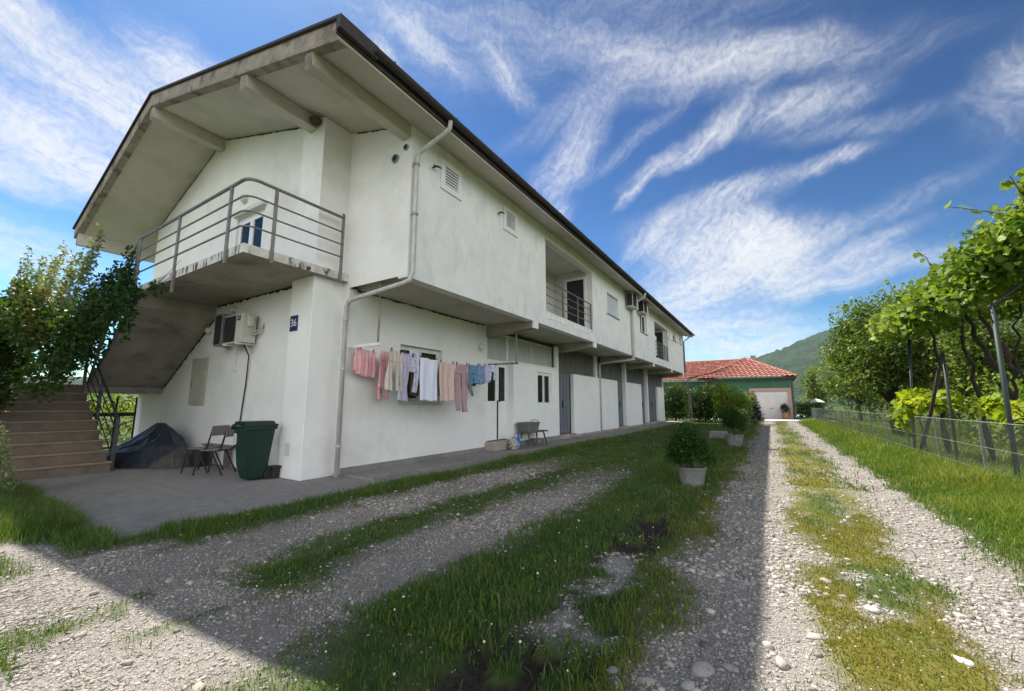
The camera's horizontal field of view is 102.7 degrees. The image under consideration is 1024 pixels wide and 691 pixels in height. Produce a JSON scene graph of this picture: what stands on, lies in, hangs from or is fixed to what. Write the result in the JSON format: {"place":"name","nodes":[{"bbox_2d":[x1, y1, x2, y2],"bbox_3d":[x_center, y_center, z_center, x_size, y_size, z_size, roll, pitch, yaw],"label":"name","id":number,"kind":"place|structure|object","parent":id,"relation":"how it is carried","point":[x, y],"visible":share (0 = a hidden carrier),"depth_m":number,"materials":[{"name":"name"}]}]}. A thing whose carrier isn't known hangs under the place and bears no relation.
{"place":"outdoors","nodes":[
{"label":"outdoors","id":0,"kind":"place"},
{"bbox_2d":[0,476,125,549],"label":"corner grass","id":1,"kind":"structure","parent":0,"point":[23,511],"depth_m":4.73,"materials":[{"name":"plant"}]},
{"bbox_2d":[342,421,679,480],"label":"walkway","id":2,"kind":"structure","parent":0,"point":[380,473],"depth_m":10.17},
{"bbox_2d":[508,437,518,449],"bbox_3d":[0.051,2.975,12.490,0.261,0.360,0.368,-5,-10,32],"label":"crumpled bag","id":3,"kind":"object","parent":2,"relation":"on","point":[513,443],"visible":1,"depth_m":12.37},
{"bbox_2d":[515,434,520,447],"bbox_3d":[0.140,2.970,12.735,0.213,0.440,0.348,-5,-10,32],"label":"blue bag","id":4,"kind":"object","parent":2,"relation":"on","point":[517,437],"visible":0.5,"depth_m":12.72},
{"bbox_2d":[517,430,547,447],"bbox_3d":[0.697,3.050,13.438,0.416,0.493,1.420,-5,-10,32],"label":"wooden stool bench","id":5,"kind":"object","parent":2,"relation":"on","point":[543,431],"visible":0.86,"depth_m":13.10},
{"bbox_2d":[517,419,540,431],"bbox_3d":[0.543,2.587,13.256,0.500,0.369,0.840,-5,-10,32],"label":"wash tub","id":6,"kind":"object","parent":5,"relation":"on","point":[531,426],"visible":1,"depth_m":12.99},
{"bbox_2d":[530,438,543,445],"bbox_3d":[0.833,3.206,13.615,0.300,0.232,0.500,-5,-10,32],"label":"stool","id":7,"kind":"object","parent":2,"relation":"on","point":[536,439],"visible":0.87,"depth_m":13.58,"materials":[{"name":"brown wood"}]},
{"bbox_2d":[0,407,1023,690],"bbox_3d":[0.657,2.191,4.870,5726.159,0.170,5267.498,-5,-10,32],"label":"ground","id":8,"kind":"structure","parent":0,"point":[468,675],"depth_m":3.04,"materials":[{"name":"gravel"}]},
{"bbox_2d":[0,421,20,493],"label":"weed clump","id":9,"kind":"object","parent":8,"relation":"on","point":[5,475],"visible":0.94,"depth_m":6.33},
{"bbox_2d":[8,222,105,310],"bbox_3d":[-11.291,-0.023,9.707,7.383,5.613,0.715,-5,-10,32],"label":"flowering shrub","id":10,"kind":"object","parent":8,"relation":"on","point":[60,296],"visible":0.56,"depth_m":8.75,"materials":[{"name":"green plant"}]},
{"bbox_2d":[0,276,136,413],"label":"climbing shrub","id":11,"kind":"object","parent":8,"relation":"on","point":[27,314],"visible":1,"depth_m":6.92,"materials":[{"name":"green plant"}]},
{"bbox_2d":[58,393,137,440],"bbox_3d":[-16.082,2.872,18.175,5.016,2.410,9.085,-5,-10,32],"label":"hedge","id":12,"kind":"object","parent":8,"relation":"on","point":[130,398],"visible":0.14,"depth_m":16.83,"materials":[{"name":"green plant"}]},
{"bbox_2d":[17,422,680,540],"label":"concrete yard","id":13,"kind":"structure","parent":8,"relation":"on","point":[135,499],"depth_m":6.65,"materials":[{"name":"concrete"}]},
{"bbox_2d":[60,397,137,448],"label":"iron gate","id":14,"kind":"structure","parent":13,"relation":"on","point":[133,414],"depth_m":12.15,"materials":[{"name":"metal"}]},
{"bbox_2d":[0,242,216,480],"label":"outdoor staircase","id":15,"kind":"structure","parent":13,"relation":"on","point":[166,334],"depth_m":9.62,"materials":[{"name":"concrete"}]},
{"bbox_2d":[106,423,186,467],"bbox_3d":[-9.031,2.392,10.132,3.120,0.925,1.748,-5,-10,32],"label":"tarpaulin heap","id":16,"kind":"object","parent":13,"relation":"on","point":[148,446],"visible":0.72,"depth_m":9.57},
{"bbox_2d":[148,447,191,468],"bbox_3d":[-7.955,2.570,9.532,1.524,0.413,0.982,-5,-10,32],"label":"sacking heap","id":17,"kind":"object","parent":13,"relation":"on","point":[174,458],"visible":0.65,"depth_m":9.17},
{"bbox_2d":[191,450,209,466],"bbox_3d":[-7.139,2.568,9.394,0.360,0.386,0.360,-5,-10,32],"label":"bucket","id":18,"kind":"object","parent":13,"relation":"on","point":[205,456],"visible":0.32,"depth_m":9.28,"materials":[{"name":"plastic"}]},
{"bbox_2d":[180,425,229,472],"bbox_3d":[-6.490,2.180,8.678,0.634,0.959,0.462,-1,-8,4],"label":"tube chair","id":19,"kind":"object","parent":13,"relation":"on","point":[218,430],"visible":0.86,"depth_m":8.62,"materials":[{"name":"metal"}]},
{"bbox_2d":[192,426,236,475],"bbox_3d":[-6.016,2.137,8.384,0.634,0.959,0.462,0,-8,0],"label":"tube chair","id":20,"kind":"object","parent":13,"relation":"on","point":[229,432],"visible":0.85,"depth_m":8.24,"materials":[{"name":"metal"}]},
{"bbox_2d":[201,443,233,467],"bbox_3d":[-6.835,2.540,9.498,1.250,0.475,0.190,-5,-10,32],"label":"bench","id":21,"kind":"object","parent":13,"relation":"on","point":[226,462],"visible":0.62,"depth_m":9.24,"materials":[{"name":"grey wood"}]},
{"bbox_2d":[231,420,278,479],"bbox_3d":[-4.914,1.983,7.776,0.530,1.084,0.666,-5,-10,32],"label":"wheelie bin","id":22,"kind":"object","parent":13,"relation":"on","point":[252,441],"visible":0.99,"depth_m":7.63,"materials":[{"name":"plastic"}]},
{"bbox_2d":[268,465,281,478],"bbox_3d":[-4.572,2.425,7.864,0.220,0.233,0.165,-5,-10,32],"label":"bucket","id":23,"kind":"object","parent":13,"relation":"on","point":[275,471],"visible":0.98,"depth_m":7.81,"materials":[{"name":"plastic"}]},
{"bbox_2d":[72,13,694,480],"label":"apartment house","id":24,"kind":"structure","parent":13,"relation":"on","point":[444,225],"depth_m":9.51,"materials":[{"name":"paint"}]},
{"bbox_2d":[30,245,180,382],"bbox_3d":[-9.752,-0.749,9.555,7.859,3.226,1.252,-5,-10,32],"label":"creeper","id":25,"kind":"object","parent":24,"relation":"attached to","point":[123,275],"visible":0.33,"depth_m":9.39,"materials":[{"name":"plant"}]},
{"bbox_2d":[188,357,208,403],"bbox_3d":[-8.183,0.924,10.648,0.840,1.200,0.096,-5,-10,32],"label":"meter cabinet","id":26,"kind":"object","parent":24,"relation":"attached to","point":[198,381],"visible":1,"depth_m":10.58,"materials":[{"name":"metal"}]},
{"bbox_2d":[205,327,212,334],"bbox_3d":[-7.894,-0.390,10.637,0.220,0.217,0.125,-5,-10,32],"label":"wall lamp","id":27,"kind":"object","parent":24,"relation":"attached to","point":[208,330],"visible":1,"depth_m":10.60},
{"bbox_2d":[213,314,230,347],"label":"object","id":28,"kind":"object","parent":24,"relation":"attached to","point":[218,330],"visible":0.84,"depth_m":9.78,"materials":[{"name":"metal"}]},
{"bbox_2d":[229,307,236,313],"bbox_3d":[-6.877,-0.877,10.064,0.180,0.177,0.125,-5,-10,32],"label":"wall lamp","id":29,"kind":"object","parent":24,"relation":"attached to","point":[233,310],"visible":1,"depth_m":10.04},
{"bbox_2d":[222,313,264,352],"bbox_3d":[-6.166,-0.265,9.372,1.128,0.869,0.414,-5,-10,32],"label":"air conditioner","id":30,"kind":"object","parent":24,"relation":"attached to","point":[239,330],"visible":1,"depth_m":9.23,"materials":[{"name":"metal"}]},
{"bbox_2d":[239,345,248,420],"bbox_3d":[-6.089,1.053,9.273,0.128,2.158,0.314,4,-9,-24],"label":"hanging cable","id":31,"kind":"object","parent":30,"relation":"hanging from","point":[245,383],"visible":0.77,"depth_m":9.33,"materials":[{"name":"rubber"}]},
{"bbox_2d":[240,194,247,203],"bbox_3d":[-6.877,-3.767,10.479,0.260,0.256,0.125,-5,-10,32],"label":"wall lamp","id":32,"kind":"object","parent":24,"relation":"attached to","point":[243,200],"visible":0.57,"depth_m":10.44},
{"bbox_2d":[233,200,266,247],"bbox_3d":[-6.499,-2.303,10.231,1.580,2.270,0.410,-5,-10,32],"label":"balcony door","id":33,"kind":"structure","parent":24,"relation":"in","point":[254,236],"depth_m":10.36,"materials":[{"name":"plastic"}]},
{"bbox_2d":[289,315,297,331],"bbox_3d":[-4.401,-0.449,8.259,0.270,0.320,0.018,-5,-10,32],"label":"number plate","id":34,"kind":"object","parent":24,"relation":"attached to","point":[294,323],"visible":1,"depth_m":8.25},
{"bbox_2d":[309,116,321,125],"bbox_3d":[-4.106,-4.667,8.550,0.240,0.120,0.240,-5,-10,32],"label":"bird nest","id":35,"kind":"object","parent":24,"relation":"on","point":[315,121],"visible":1,"depth_m":8.49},
{"bbox_2d":[397,345,442,404],"bbox_3d":[-2.320,0.755,10.158,0.321,1.405,1.540,-5,-10,32],"label":"window","id":36,"kind":"structure","parent":24,"relation":"in","point":[426,353],"depth_m":10.13,"materials":[{"name":"white glass"}]},
{"bbox_2d":[349,282,517,366],"bbox_3d":[-1.696,-0.216,10.360,1.212,1.419,5.015,-5,-10,34],"label":"clothes line","id":37,"kind":"object","parent":24,"relation":"attached to","point":[377,343],"visible":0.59,"depth_m":8.18,"materials":[{"name":"metal"}]},
{"bbox_2d":[352,348,375,378],"bbox_3d":[-3.048,0.355,8.445,0.099,0.622,0.587,-5,-10,32],"label":"towel","id":38,"kind":"object","parent":37,"relation":"hanging from","point":[364,365],"visible":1,"depth_m":8.46,"materials":[{"name":"fabric"}]},
{"bbox_2d":[377,354,387,399],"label":"pink leggings","id":39,"kind":"object","parent":37,"relation":"hanging from","point":[379,391],"visible":0.48,"depth_m":8.80,"materials":[{"name":"fabric"}]},
{"bbox_2d":[378,351,389,391],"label":"pink trousers","id":40,"kind":"object","parent":37,"relation":"hanging from","point":[384,356],"visible":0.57,"depth_m":8.45,"materials":[{"name":"fabric"}]},
{"bbox_2d":[384,349,402,391],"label":"beige trousers","id":41,"kind":"object","parent":37,"relation":"hanging from","point":[396,356],"visible":1,"depth_m":8.36,"materials":[{"name":"fabric"}]},
{"bbox_2d":[397,353,409,401],"bbox_3d":[-2.269,0.660,8.561,0.127,1.018,0.300,-5,-10,32],"label":"lilac dress","id":42,"kind":"object","parent":37,"relation":"hanging from","point":[401,396],"visible":0.92,"depth_m":8.57,"materials":[{"name":"fabric"}]},
{"bbox_2d":[409,349,419,392],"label":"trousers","id":43,"kind":"object","parent":37,"relation":"hanging from","point":[414,365],"visible":1,"depth_m":8.87,"materials":[{"name":"fabric"}]},
{"bbox_2d":[409,372,419,395],"bbox_3d":[-2.290,0.778,9.644,0.125,0.827,0.293,-5,-10,32],"label":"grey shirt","id":44,"kind":"object","parent":37,"relation":"hanging from","point":[410,390],"visible":0.3,"depth_m":9.59,"materials":[{"name":"fabric"}]},
{"bbox_2d":[420,357,437,400],"bbox_3d":[-1.859,0.766,9.158,0.044,0.959,0.576,-5,-9,29],"label":"white towel","id":45,"kind":"object","parent":37,"relation":"hanging from","point":[428,378],"visible":1,"depth_m":9.16,"materials":[{"name":"fabric"}]},
{"bbox_2d":[437,363,439,395],"bbox_3d":[-1.709,0.823,9.924,0.087,0.802,0.466,-5,-10,32],"label":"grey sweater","id":46,"kind":"object","parent":37,"relation":"hanging from","point":[438,390],"visible":0.18,"depth_m":9.83,"materials":[{"name":"fabric"}]},
{"bbox_2d":[439,361,454,401],"bbox_3d":[-1.536,0.855,9.666,0.075,0.943,0.527,-5,-10,32],"label":"peach towel","id":47,"kind":"object","parent":37,"relation":"hanging from","point":[446,382],"visible":1,"depth_m":9.68,"materials":[{"name":"fabric"}]},
{"bbox_2d":[455,364,467,411],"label":"mauve trousers","id":48,"kind":"object","parent":37,"relation":"hanging from","point":[461,377],"visible":0.98,"depth_m":10.12,"materials":[{"name":"fabric"}]},
{"bbox_2d":[466,365,480,384],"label":"blue shorts","id":49,"kind":"object","parent":37,"relation":"hanging from","point":[472,374],"visible":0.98,"depth_m":10.54,"materials":[{"name":"fabric"}]},
{"bbox_2d":[477,365,484,384],"bbox_3d":[-0.832,0.772,10.855,0.105,0.532,0.334,-5,-10,32],"label":"blue shirt","id":50,"kind":"object","parent":37,"relation":"hanging from","point":[481,370],"visible":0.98,"depth_m":10.83,"materials":[{"name":"fabric"}]},
{"bbox_2d":[484,366,489,382],"bbox_3d":[-0.670,0.768,11.063,0.074,0.475,0.270,-5,-10,32],"label":"lilac vest","id":51,"kind":"object","parent":37,"relation":"hanging from","point":[487,374],"visible":1,"depth_m":11.06,"materials":[{"name":"fabric"}]},
{"bbox_2d":[489,365,497,380],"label":"floral shorts","id":52,"kind":"object","parent":37,"relation":"hanging from","point":[493,368],"visible":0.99,"depth_m":11.38,"materials":[{"name":"fabric"}]},
{"bbox_2d":[478,343,484,350],"bbox_3d":[-0.898,0.039,12.221,0.125,0.260,0.256,-5,-10,32],"label":"wall lamp","id":53,"kind":"object","parent":24,"relation":"attached to","point":[481,346],"visible":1,"depth_m":12.16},
{"bbox_2d":[485,335,509,450],"bbox_3d":[-0.455,1.364,12.830,0.640,3.650,1.270,-5,-10,32],"label":"entrance door","id":54,"kind":"structure","parent":24,"relation":"in","point":[496,411],"depth_m":12.89,"materials":[{"name":"plastic"}]},
{"bbox_2d":[508,336,551,366],"bbox_3d":[0.697,0.302,14.965,0.070,0.860,3.280,-5,-10,32],"label":"transom window","id":55,"kind":"structure","parent":24,"relation":"in","point":[528,352],"depth_m":14.89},
{"bbox_2d":[559,373,576,439],"bbox_3d":[2.147,2.442,16.815,0.340,2.650,1.640,-5,-10,32],"label":"steel door","id":56,"kind":"structure","parent":24,"relation":"in","point":[564,395],"depth_m":17.06,"materials":[{"name":"metal"}]},
{"bbox_2d":[607,288,619,319],"bbox_3d":[4.415,-1.808,18.030,0.150,1.161,1.600,-5,-10,32],"label":"window","id":57,"kind":"structure","parent":24,"relation":"in","point":[612,297],"depth_m":18.03,"materials":[{"name":"plastic"}]},
{"bbox_2d":[617,382,628,428],"bbox_3d":[6.200,3.363,23.220,0.340,2.650,1.350,-5,-10,32],"label":"steel door","id":58,"kind":"structure","parent":24,"relation":"in","point":[619,384],"depth_m":23.44,"materials":[{"name":"metal"}]},
{"bbox_2d":[626,292,638,313],"bbox_3d":[5.830,-2.045,19.902,0.425,0.889,0.964,-5,-10,32],"label":"air conditioner","id":59,"kind":"object","parent":24,"relation":"attached to","point":[631,300],"visible":1,"depth_m":19.56,"materials":[{"name":"plastic"}]},
{"bbox_2d":[637,300,648,318],"bbox_3d":[6.891,-1.883,21.591,0.425,0.829,0.914,-5,-10,32],"label":"air conditioner","id":60,"kind":"object","parent":24,"relation":"attached to","point":[643,307],"visible":0.95,"depth_m":21.27,"materials":[{"name":"plastic"}]},
{"bbox_2d":[639,313,647,335],"bbox_3d":[7.066,-1.171,22.376,0.321,1.115,1.540,-5,-10,32],"label":"window","id":61,"kind":"structure","parent":24,"relation":"in","point":[641,328],"depth_m":22.63,"materials":[{"name":"plastic"}]},
{"bbox_2d":[641,385,649,424],"bbox_3d":[8.828,3.960,27.372,0.340,2.650,1.250,-5,-10,32],"label":"steel door","id":62,"kind":"structure","parent":24,"relation":"in","point":[642,387],"depth_m":27.60,"materials":[{"name":"metal"}]},
{"bbox_2d":[648,386,660,423],"bbox_3d":[10.102,4.249,29.386,0.340,2.650,2.750,-5,-10,32],"label":"steel door","id":63,"kind":"structure","parent":24,"relation":"in","point":[651,390],"depth_m":29.64,"materials":[{"name":"metal"}]},
{"bbox_2d":[2,461,712,690],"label":"clover leaves","id":64,"kind":"object","parent":8,"relation":"on","point":[344,659],"visible":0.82,"depth_m":2.83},
{"bbox_2d":[180,464,709,687],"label":"wild flowers","id":65,"kind":"object","parent":8,"relation":"on","point":[520,641],"visible":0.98,"depth_m":2.65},
{"bbox_2d":[0,419,1023,690],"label":"grass","id":66,"kind":"structure","parent":8,"relation":"on","point":[190,527],"depth_m":3.75,"materials":[{"name":"plant"}]},
{"bbox_2d":[635,675,657,685],"bbox_3d":[0.694,1.739,2.125,0.120,0.054,0.068,4,-9,-28],"label":"stone","id":67,"kind":"object","parent":8,"relation":"on","point":[649,679],"visible":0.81,"depth_m":2.11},
{"bbox_2d":[664,380,692,420],"bbox_3d":[13.939,4.770,35.349,4.949,3.554,3.493,-5,-10,32],"label":"leafy shrub","id":68,"kind":"object","parent":8,"relation":"on","point":[672,402],"visible":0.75,"depth_m":34.63,"materials":[{"name":"green plant"}]},
{"bbox_2d":[677,464,706,486],"bbox_3d":[3.188,2.315,7.246,0.499,0.340,0.499,-5,-10,32],"label":"concrete planter","id":69,"kind":"object","parent":8,"relation":"on","point":[694,476],"visible":0.83,"depth_m":7.08,"materials":[{"name":"concrete"}]},
{"bbox_2d":[661,421,722,468],"bbox_3d":[3.230,1.794,7.309,0.997,0.858,0.993,-5,-10,32],"label":"potted shrub","id":70,"kind":"object","parent":69,"relation":"on","point":[687,443],"visible":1,"depth_m":7.15,"materials":[{"name":"green plant"}]},
{"bbox_2d":[691,660,714,676],"bbox_3d":[1.038,1.758,2.220,0.116,0.072,0.143,-5,-10,32],"label":"stone","id":71,"kind":"object","parent":8,"relation":"on","point":[697,668],"visible":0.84,"depth_m":2.20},
{"bbox_2d":[677,382,731,421],"bbox_3d":[15.509,4.538,32.876,3.326,3.344,4.451,7,-11,-40],"label":"leafy shrub","id":72,"kind":"object","parent":8,"relation":"on","point":[701,411],"visible":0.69,"depth_m":32.57,"materials":[{"name":"green plant"}]},
{"bbox_2d":[689,384,719,422],"bbox_3d":[13.919,4.300,30.380,3.227,2.994,0.159,-6,-10,38],"label":"laundry pole","id":73,"kind":"object","parent":8,"relation":"on","point":[697,402],"visible":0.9,"depth_m":30.56,"materials":[{"name":"metal"}]},
{"bbox_2d":[686,366,730,420],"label":"arbour beam","id":74,"kind":"structure","parent":8,"relation":"on","point":[695,377],"depth_m":32.36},
{"bbox_2d":[709,431,727,437],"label":"stone block","id":75,"kind":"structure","parent":8,"relation":"on","point":[716,434],"depth_m":17.16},
{"bbox_2d":[707,378,755,424],"bbox_3d":[15.670,4.008,29.308,2.685,3.409,3.210,2,-8,-14],"label":"leafy shrub","id":76,"kind":"object","parent":8,"relation":"on","point":[727,398],"visible":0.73,"depth_m":29.02,"materials":[{"name":"green plant"}]},
{"bbox_2d":[724,434,743,446],"bbox_3d":[7.519,3.224,13.852,0.624,0.420,0.624,-5,-10,32],"label":"concrete planter","id":77,"kind":"object","parent":8,"relation":"on","point":[732,440],"visible":0.88,"depth_m":13.65,"materials":[{"name":"concrete"}]},
{"bbox_2d":[717,405,749,434],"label":"potted shrub","id":78,"kind":"object","parent":77,"relation":"on","point":[734,418],"visible":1,"depth_m":13.79,"materials":[{"name":"green plant"}]},
{"bbox_2d":[747,391,765,423],"bbox_3d":[17.623,4.547,29.948,1.537,2.428,1.449,-1,-8,4],"label":"dark conifer","id":79,"kind":"object","parent":8,"relation":"on","point":[756,416],"visible":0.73,"depth_m":29.67,"materials":[{"name":"green plant"}]},
{"bbox_2d":[568,421,1023,690],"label":"dry grass","id":80,"kind":"structure","parent":8,"relation":"on","point":[896,679],"depth_m":2.77,"materials":[{"name":"plant"}]},
{"bbox_2d":[795,400,825,418],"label":"clipped hedge","id":81,"kind":"object","parent":8,"relation":"on","point":[804,408],"visible":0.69,"depth_m":39.90,"materials":[{"name":"green plant"}]},
{"bbox_2d":[805,632,825,639],"bbox_3d":[1.875,1.810,2.541,0.120,0.045,0.090,2,-8,-12],"label":"stone","id":82,"kind":"object","parent":8,"relation":"on","point":[813,636],"visible":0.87,"depth_m":2.53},
{"bbox_2d":[819,577,832,583],"bbox_3d":[2.537,1.907,3.306,0.092,0.049,0.088,-5,-10,32],"label":"stone","id":83,"kind":"object","parent":8,"relation":"on","point":[826,580],"visible":0.64,"depth_m":3.29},
{"bbox_2d":[814,351,890,420],"bbox_3d":[30.047,3.162,35.557,4.877,7.085,5.580,2,-9,-17],"label":"leafy tree","id":84,"kind":"object","parent":8,"relation":"on","point":[862,403],"visible":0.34,"depth_m":35.86,"materials":[{"name":"green plant"}]},
{"bbox_2d":[811,283,952,435],"bbox_3d":[18.136,0.652,19.884,5.630,7.668,5.508,-5,-10,32],"label":"walnut tree","id":85,"kind":"object","parent":8,"relation":"on","point":[881,368],"visible":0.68,"depth_m":19.64,"materials":[{"name":"green plant"}]},
{"bbox_2d":[908,336,920,450],"bbox_3d":[11.603,1.528,11.711,0.136,3.612,0.506,7,-11,-39],"label":"steel post","id":86,"kind":"object","parent":8,"relation":"on","point":[910,362],"visible":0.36,"depth_m":11.86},
{"bbox_2d":[811,407,1023,481],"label":"fence","id":87,"kind":"object","parent":8,"relation":"on","point":[824,416],"visible":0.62,"depth_m":9.42,"materials":[{"name":"metal"}]},
{"bbox_2d":[885,387,965,454],"bbox_3d":[11.227,2.176,11.361,1.256,2.029,3.026,-3,-9,18],"label":"young vine","id":88,"kind":"object","parent":8,"relation":"on","point":[908,404],"visible":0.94,"depth_m":11.02,"materials":[{"name":"green plant"}]},
{"bbox_2d":[882,329,976,427],"bbox_3d":[24.479,1.540,23.737,5.190,6.925,5.248,-5,-10,32],"label":"leafy tree","id":89,"kind":"object","parent":8,"relation":"on","point":[947,413],"visible":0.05,"depth_m":23.43,"materials":[{"name":"green plant"}]},
{"bbox_2d":[918,355,941,452],"bbox_3d":[10.510,1.687,10.310,0.107,2.744,1.842,-3,-9,22],"label":"wooden prop","id":90,"kind":"object","parent":8,"relation":"on","point":[934,393],"visible":0.71,"depth_m":10.09,"materials":[{"name":"brown wood"}]},
{"bbox_2d":[861,277,1023,464],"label":"grape vine","id":91,"kind":"object","parent":8,"relation":"on","point":[879,330],"visible":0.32,"depth_m":10.95,"materials":[{"name":"green plant"}]},
{"bbox_2d":[940,351,959,460],"bbox_3d":[10.101,1.556,9.418,0.086,2.900,0.072,-5,-10,32],"label":"steel post","id":92,"kind":"object","parent":8,"relation":"on","point":[947,384],"visible":0.87,"depth_m":9.45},
{"bbox_2d":[882,250,1023,399],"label":"grape vine","id":93,"kind":"object","parent":8,"relation":"on","point":[920,307],"visible":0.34,"depth_m":9.14,"materials":[{"name":"green plant"}]},
{"bbox_2d":[902,311,1023,436],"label":"leafy tree","id":94,"kind":"object","parent":8,"relation":"on","point":[960,372],"visible":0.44,"depth_m":16.03,"materials":[{"name":"green plant"}]},
{"bbox_2d":[951,654,976,667],"bbox_3d":[2.503,1.754,2.276,0.064,0.034,0.104,2,-8,-15],"label":"stone","id":95,"kind":"object","parent":8,"relation":"on","point":[969,663],"visible":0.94,"depth_m":2.26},
{"bbox_2d":[918,201,1023,374],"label":"grape vine","id":96,"kind":"object","parent":8,"relation":"on","point":[976,272],"visible":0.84,"depth_m":7.27,"materials":[{"name":"green plant"}]},
{"bbox_2d":[954,367,1023,445],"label":"bush","id":97,"kind":"object","parent":8,"relation":"on","point":[995,388],"visible":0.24,"depth_m":13.62,"materials":[{"name":"green plant"}]},
{"bbox_2d":[970,392,1023,426],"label":"young vine","id":98,"kind":"object","parent":8,"relation":"on","point":[993,404],"visible":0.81,"depth_m":8.23,"materials":[{"name":"green plant"}]},
{"bbox_2d":[990,304,1019,481],"bbox_3d":[8.235,0.949,6.812,0.120,3.360,0.072,-5,-10,32],"label":"steel post","id":99,"kind":"object","parent":8,"relation":"on","point":[1002,372],"visible":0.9,"depth_m":6.84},
{"bbox_2d":[894,279,1023,348],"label":"pergola frame","id":100,"kind":"object","parent":99,"relation":"on","point":[1007,293],"visible":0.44,"depth_m":7.03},
{"bbox_2d":[987,168,1023,259],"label":"grape vine","id":101,"kind":"object","parent":8,"relation":"on","point":[1017,220],"visible":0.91,"depth_m":6.46,"materials":[{"name":"green plant"}]},
{"bbox_2d":[0,0,1023,376],"label":"sky","id":102,"kind":"structure","parent":0,"point":[758,168],"materials":[{"name":"blue"}]},
{"bbox_2d":[24,312,1023,406],"bbox_3d":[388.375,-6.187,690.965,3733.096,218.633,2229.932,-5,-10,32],"label":"hills","id":103,"kind":"structure","parent":0,"point":[796,356],"depth_m":663.18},
{"bbox_2d":[697,415,831,421],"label":"forecourt","id":104,"kind":"structure","parent":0,"point":[792,420],"depth_m":37.36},
{"bbox_2d":[663,355,797,418],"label":"garage house","id":105,"kind":"structure","parent":104,"relation":"on","point":[772,394],"depth_m":40.65,"materials":[{"name":"paint"}]},
{"bbox_2d":[753,391,789,418],"bbox_3d":[24.898,5.713,39.356,2.860,2.630,0.080,-5,-10,32],"label":"garage door","id":106,"kind":"structure","parent":105,"relation":"in","point":[770,401],"depth_m":39.30,"materials":[{"name":"metal"}]},
{"bbox_2d":[780,403,790,418],"bbox_3d":[25.434,6.081,38.110,1.010,1.533,1.017,-5,-10,32],"label":"potted conifer","id":107,"kind":"object","parent":104,"relation":"on","point":[784,414],"visible":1,"depth_m":37.96,"materials":[{"name":"plant"}]},
{"bbox_2d":[794,365,836,413],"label":"leafy tree","id":108,"kind":"object","parent":104,"relation":"on","point":[815,393],"visible":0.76,"depth_m":45.44,"materials":[{"name":"green plant"}]},
{"bbox_2d":[808,399,824,402],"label":"garden parasol","id":109,"kind":"object","parent":104,"relation":"on","point":[815,401],"visible":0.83,"depth_m":40.03,"materials":[{"name":"fabric"}]},
{"bbox_2d":[795,417,1023,570],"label":"verge grass","id":110,"kind":"structure","parent":0,"point":[997,498],"depth_m":7.15,"materials":[{"name":"plant"}]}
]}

